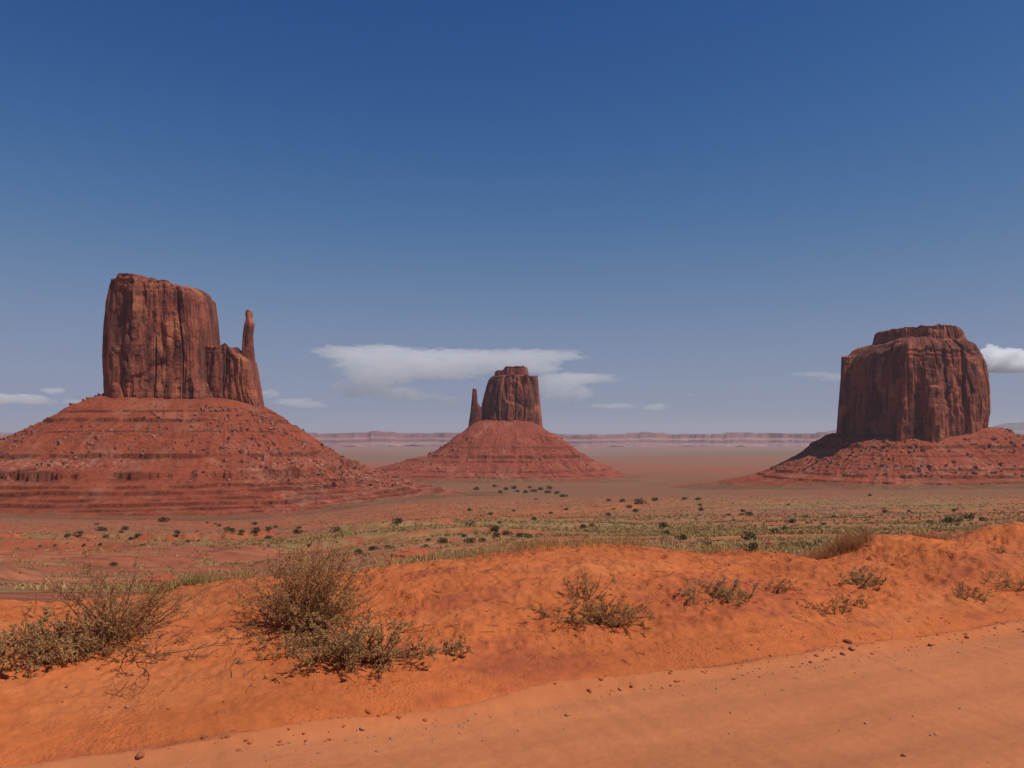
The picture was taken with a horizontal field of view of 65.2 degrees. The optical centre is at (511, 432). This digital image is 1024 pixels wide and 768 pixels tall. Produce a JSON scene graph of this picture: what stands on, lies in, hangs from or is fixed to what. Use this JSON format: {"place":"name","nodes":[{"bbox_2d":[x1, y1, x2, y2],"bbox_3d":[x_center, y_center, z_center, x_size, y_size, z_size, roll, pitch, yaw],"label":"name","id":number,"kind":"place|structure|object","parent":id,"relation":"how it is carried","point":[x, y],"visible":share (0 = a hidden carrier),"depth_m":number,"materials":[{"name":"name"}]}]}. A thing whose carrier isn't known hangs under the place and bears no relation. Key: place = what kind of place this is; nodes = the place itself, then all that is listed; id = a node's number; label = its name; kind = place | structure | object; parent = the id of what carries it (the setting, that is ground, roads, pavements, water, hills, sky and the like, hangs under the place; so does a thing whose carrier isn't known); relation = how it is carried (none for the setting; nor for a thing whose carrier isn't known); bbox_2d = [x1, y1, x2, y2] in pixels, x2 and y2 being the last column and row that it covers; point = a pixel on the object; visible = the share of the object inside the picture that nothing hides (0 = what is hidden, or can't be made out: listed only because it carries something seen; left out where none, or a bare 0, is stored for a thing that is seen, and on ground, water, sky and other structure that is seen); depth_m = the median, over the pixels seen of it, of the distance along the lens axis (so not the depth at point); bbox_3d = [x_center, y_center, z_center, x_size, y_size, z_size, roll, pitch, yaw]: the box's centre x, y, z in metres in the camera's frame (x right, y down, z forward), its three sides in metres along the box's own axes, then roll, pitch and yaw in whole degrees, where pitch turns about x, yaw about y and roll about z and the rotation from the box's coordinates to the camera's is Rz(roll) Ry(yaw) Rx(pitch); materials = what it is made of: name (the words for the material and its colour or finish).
{"place":"outdoors","nodes":[
{"label":"outdoors","id":0,"kind":"place"},
{"bbox_2d":[0,445,1023,767],"bbox_3d":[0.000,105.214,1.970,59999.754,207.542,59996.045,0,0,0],"label":"ground","id":1,"kind":"structure","parent":0,"point":[194,691],"depth_m":8.47,"materials":[{"name":"orange sand"}]},
{"bbox_2d":[0,626,41,677],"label":"desert shrub","id":2,"kind":"object","parent":1,"relation":"on","point":[4,659],"visible":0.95,"depth_m":6.01,"materials":[{"name":"green plant"}]},
{"bbox_2d":[0,605,109,676],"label":"desert shrub","id":3,"kind":"object","parent":1,"relation":"on","point":[62,644],"visible":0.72,"depth_m":6.36,"materials":[{"name":"green plant"}]},
{"bbox_2d":[95,526,107,530],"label":"bush","id":4,"kind":"object","parent":1,"relation":"on","point":[100,529],"visible":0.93,"depth_m":437.61,"materials":[{"name":"green plant"}]},
{"bbox_2d":[14,545,208,674],"bbox_3d":[-3.401,1.535,6.753,1.358,1.122,1.537,0,0,0],"label":"desert shrub","id":5,"kind":"object","parent":1,"relation":"on","point":[115,630],"visible":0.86,"depth_m":6.75,"materials":[{"name":"brown plant"}]},
{"bbox_2d":[140,573,181,582],"bbox_3d":[-14.496,6.020,32.924,1.925,0.527,1.567,0,0,0],"label":"rock outcrop","id":6,"kind":"object","parent":1,"relation":"on","point":[159,576],"visible":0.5,"depth_m":32.61,"materials":[{"name":"stone"}]},
{"bbox_2d":[92,609,233,697],"bbox_3d":[-2.858,1.720,6.288,1.011,0.795,1.114,0,0,25],"label":"desert shrub","id":7,"kind":"object","parent":1,"relation":"on","point":[146,656],"visible":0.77,"depth_m":6.36,"materials":[{"name":"brown plant"}]},
{"bbox_2d":[158,517,169,521],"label":"bush","id":8,"kind":"object","parent":1,"relation":"on","point":[162,520],"visible":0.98,"depth_m":710.92,"materials":[{"name":"green plant"}]},
{"bbox_2d":[121,565,255,594],"bbox_3d":[-3.455,1.664,8.825,1.549,0.572,1.180,0,0,0],"label":"grass clump","id":9,"kind":"object","parent":1,"relation":"on","point":[188,582],"visible":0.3,"depth_m":8.65,"materials":[{"name":"green plant"}]},
{"bbox_2d":[223,527,234,531],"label":"bush","id":10,"kind":"object","parent":1,"relation":"on","point":[229,528],"visible":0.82,"depth_m":296.14,"materials":[{"name":"green plant"}]},
{"bbox_2d":[0,273,511,520],"bbox_3d":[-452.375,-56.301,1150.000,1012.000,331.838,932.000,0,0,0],"label":"butte","id":11,"kind":"object","parent":1,"relation":"on","point":[177,420],"visible":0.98,"depth_m":1017.60,"materials":[{"name":"stone"}]},
{"bbox_2d":[252,526,260,531],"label":"bush","id":12,"kind":"object","parent":1,"relation":"on","point":[258,529],"visible":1,"depth_m":276.57,"materials":[{"name":"green plant"}]},
{"bbox_2d":[292,528,302,533],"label":"bush","id":13,"kind":"object","parent":1,"relation":"on","point":[296,530],"visible":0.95,"depth_m":288.92,"materials":[{"name":"green plant"}]},
{"bbox_2d":[219,520,402,644],"bbox_3d":[-1.786,1.415,7.264,1.563,1.317,1.499,0,0,0],"label":"desert shrub","id":14,"kind":"object","parent":1,"relation":"on","point":[316,598],"visible":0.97,"depth_m":7.03,"materials":[{"name":"brown plant"}]},
{"bbox_2d":[234,608,441,678],"bbox_3d":[-1.350,1.822,6.533,1.501,0.771,1.184,0,0,23],"label":"desert shrub","id":15,"kind":"object","parent":1,"relation":"on","point":[348,646],"visible":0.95,"depth_m":6.48,"materials":[{"name":"green plant"}]},
{"bbox_2d":[392,517,402,523],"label":"bush","id":16,"kind":"object","parent":1,"relation":"on","point":[398,520],"visible":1,"depth_m":224.84,"materials":[{"name":"green plant"}]},
{"bbox_2d":[378,618,435,643],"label":"desert shrub","id":17,"kind":"object","parent":1,"relation":"on","point":[381,628],"visible":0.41,"depth_m":7.25,"materials":[{"name":"brown plant"}]},
{"bbox_2d":[385,548,434,560],"bbox_3d":[-4.267,5.229,34.562,2.493,0.494,2.232,0,0,26],"label":"rock outcrop","id":18,"kind":"object","parent":1,"relation":"on","point":[407,551],"visible":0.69,"depth_m":34.18,"materials":[{"name":"stone"}]},
{"bbox_2d":[437,537,447,542],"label":"bush","id":19,"kind":"object","parent":1,"relation":"on","point":[443,540],"visible":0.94,"depth_m":71.62,"materials":[{"name":"green plant"}]},
{"bbox_2d":[428,634,473,657],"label":"desert shrub","id":20,"kind":"object","parent":1,"relation":"on","point":[448,649],"visible":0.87,"depth_m":6.78,"materials":[{"name":"green plant"}]},
{"bbox_2d":[463,537,475,542],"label":"bush","id":21,"kind":"object","parent":1,"relation":"on","point":[470,540],"visible":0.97,"depth_m":69.91,"materials":[{"name":"green plant"}]},
{"bbox_2d":[490,525,498,530],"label":"bush","id":22,"kind":"object","parent":1,"relation":"on","point":[495,527],"visible":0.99,"depth_m":91.16,"materials":[{"name":"green plant"}]},
{"bbox_2d":[492,532,499,537],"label":"bush","id":23,"kind":"object","parent":1,"relation":"on","point":[495,534],"visible":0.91,"depth_m":77.36,"materials":[{"name":"green plant"}]},
{"bbox_2d":[502,529,512,534],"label":"bush","id":24,"kind":"object","parent":1,"relation":"on","point":[506,532],"visible":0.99,"depth_m":82.29,"materials":[{"name":"green plant"}]},
{"bbox_2d":[0,492,1023,601],"bbox_3d":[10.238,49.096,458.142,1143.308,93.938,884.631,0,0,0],"label":"scrub","id":25,"kind":"object","parent":1,"relation":"on","point":[798,546],"visible":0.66,"depth_m":97.65,"materials":[{"name":"green plant"}]},
{"bbox_2d":[374,366,662,483],"bbox_3d":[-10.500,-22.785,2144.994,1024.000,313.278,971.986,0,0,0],"label":"butte","id":26,"kind":"object","parent":1,"relation":"on","point":[505,436],"visible":0.94,"depth_m":2009.56,"materials":[{"name":"red stone"}]},
{"bbox_2d":[562,566,615,607],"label":"desert shrub","id":27,"kind":"object","parent":1,"relation":"on","point":[585,580],"visible":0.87,"depth_m":8.23,"materials":[{"name":"brown plant"}]},
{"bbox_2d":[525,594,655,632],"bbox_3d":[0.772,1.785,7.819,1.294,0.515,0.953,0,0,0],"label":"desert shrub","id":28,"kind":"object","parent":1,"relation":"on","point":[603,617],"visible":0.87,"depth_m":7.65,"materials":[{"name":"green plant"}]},
{"bbox_2d":[634,498,646,503],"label":"bush","id":29,"kind":"object","parent":1,"relation":"on","point":[638,501],"visible":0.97,"depth_m":625.12,"materials":[{"name":"green plant"}]},
{"bbox_2d":[658,522,667,527],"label":"bush","id":30,"kind":"object","parent":1,"relation":"on","point":[660,525],"visible":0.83,"depth_m":194.75,"materials":[{"name":"green plant"}]},
{"bbox_2d":[661,530,670,534],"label":"bush","id":31,"kind":"object","parent":1,"relation":"on","point":[666,532],"visible":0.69,"depth_m":82.65,"materials":[{"name":"green plant"}]},
{"bbox_2d":[676,534,687,539],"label":"bush","id":32,"kind":"object","parent":1,"relation":"on","point":[681,536],"visible":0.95,"depth_m":43.96,"materials":[{"name":"green plant"}]},
{"bbox_2d":[676,574,757,605],"bbox_3d":[2.102,1.718,8.512,1.003,0.434,0.777,0,0,0],"label":"desert shrub","id":33,"kind":"object","parent":1,"relation":"on","point":[724,592],"visible":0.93,"depth_m":8.50,"materials":[{"name":"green plant"}]},
{"bbox_2d":[741,531,755,540],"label":"bush","id":34,"kind":"object","parent":1,"relation":"on","point":[749,535],"visible":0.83,"depth_m":39.68,"materials":[{"name":"green plant"}]},
{"bbox_2d":[742,541,757,549],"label":"bush","id":35,"kind":"object","parent":1,"relation":"on","point":[752,546],"visible":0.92,"depth_m":11.55,"materials":[{"name":"green plant"}]},
{"bbox_2d":[761,541,778,546],"bbox_3d":[9.412,4.111,29.239,0.964,0.336,0.790,0,0,0],"label":"rock outcrop","id":36,"kind":"object","parent":1,"relation":"on","point":[769,542],"visible":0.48,"depth_m":29.13,"materials":[{"name":"stone"}]},
{"bbox_2d":[748,576,802,594],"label":"desert shrub","id":37,"kind":"object","parent":1,"relation":"on","point":[779,585],"visible":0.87,"depth_m":9.05,"materials":[{"name":"brown plant"}]},
{"bbox_2d":[783,519,795,522],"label":"bush","id":38,"kind":"object","parent":1,"relation":"on","point":[791,521],"visible":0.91,"depth_m":225.66,"materials":[{"name":"green plant"}]},
{"bbox_2d":[803,594,856,614],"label":"desert shrub","id":39,"kind":"object","parent":1,"relation":"on","point":[846,600],"visible":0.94,"depth_m":8.52,"materials":[{"name":"green plant"}]},
{"bbox_2d":[645,324,1023,489],"bbox_3d":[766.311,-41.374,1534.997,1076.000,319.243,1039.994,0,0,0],"label":"butte","id":40,"kind":"object","parent":1,"relation":"on","point":[914,407],"visible":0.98,"depth_m":1419.60,"materials":[{"name":"stone"}]},
{"bbox_2d":[800,524,884,559],"bbox_3d":[5.138,1.835,12.714,1.471,0.882,1.438,0,0,0],"label":"grass clump","id":41,"kind":"object","parent":1,"relation":"on","point":[846,544],"visible":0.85,"depth_m":12.47,"materials":[{"name":"green plant"}]},
{"bbox_2d":[843,639,852,643],"bbox_3d":[3.232,2.006,7.703,0.088,0.048,0.073,0,0,0],"label":"stone","id":42,"kind":"object","parent":1,"relation":"on","point":[848,641],"visible":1,"depth_m":7.67,"materials":[{"name":"brown stone"}]},
{"bbox_2d":[838,591,870,607],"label":"desert shrub","id":43,"kind":"object","parent":1,"relation":"on","point":[859,600],"visible":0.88,"depth_m":8.81,"materials":[{"name":"brown plant"}]},
{"bbox_2d":[834,564,887,587],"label":"desert shrub","id":44,"kind":"object","parent":1,"relation":"on","point":[861,579],"visible":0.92,"depth_m":9.65,"materials":[{"name":"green plant"}]},
{"bbox_2d":[905,530,972,547],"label":"grass clump","id":45,"kind":"object","parent":1,"relation":"on","point":[927,536],"visible":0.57,"depth_m":12.20,"materials":[{"name":"plant"}]},
{"bbox_2d":[942,516,956,522],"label":"bush","id":46,"kind":"object","parent":1,"relation":"on","point":[947,519],"visible":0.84,"depth_m":216.61,"materials":[{"name":"green plant"}]},
{"bbox_2d":[943,581,991,603],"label":"desert shrub","id":47,"kind":"object","parent":1,"relation":"on","point":[969,594],"visible":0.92,"depth_m":9.33,"materials":[{"name":"green plant"}]},
{"bbox_2d":[960,513,974,518],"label":"bush","id":48,"kind":"object","parent":1,"relation":"on","point":[969,516],"visible":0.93,"depth_m":253.96,"materials":[{"name":"green plant"}]},
{"bbox_2d":[987,544,1006,554],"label":"desert shrub","id":49,"kind":"object","parent":1,"relation":"on","point":[997,549],"visible":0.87,"depth_m":11.54,"materials":[{"name":"brown plant"}]},
{"bbox_2d":[979,570,1023,589],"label":"desert shrub","id":50,"kind":"object","parent":1,"relation":"on","point":[1008,584],"visible":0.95,"depth_m":9.93,"materials":[{"name":"brown plant"}]},
{"bbox_2d":[0,431,1023,447],"bbox_3d":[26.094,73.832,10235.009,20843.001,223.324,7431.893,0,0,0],"label":"hills","id":51,"kind":"structure","parent":0,"point":[384,438],"depth_m":11076.98,"materials":[{"name":"brown stone"}]},
{"bbox_2d":[0,422,1023,434],"bbox_3d":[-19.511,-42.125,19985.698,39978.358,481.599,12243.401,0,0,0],"label":"mountains","id":52,"kind":"structure","parent":0,"point":[1017,427],"depth_m":19725.26,"materials":[{"name":"stone"}]},
{"bbox_2d":[0,0,1023,433],"label":"sky","id":53,"kind":"structure","parent":0,"point":[678,216],"materials":[{"name":"blue"}]},
{"bbox_2d":[1,622,1023,767],"bbox_3d":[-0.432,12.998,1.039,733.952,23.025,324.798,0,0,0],"label":"road","id":54,"kind":"structure","parent":0,"point":[982,727],"depth_m":5.51,"materials":[{"name":"orange sand"}]},
{"bbox_2d":[136,751,144,758],"bbox_3d":[-2.261,1.961,4.867,0.046,0.037,0.069,0,0,-20],"label":"stone","id":55,"kind":"object","parent":54,"relation":"on","point":[140,755],"visible":1,"depth_m":4.85,"materials":[{"name":"brown stone"}]},
{"bbox_2d":[5,523,1023,691],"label":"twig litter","id":56,"kind":"object","parent":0,"point":[596,598],"visible":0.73,"depth_m":8.61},
{"bbox_2d":[17,522,1023,767],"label":"gravel","id":57,"kind":"structure","parent":0,"point":[390,738],"depth_m":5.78,"materials":[{"name":"stone"}]}
]}

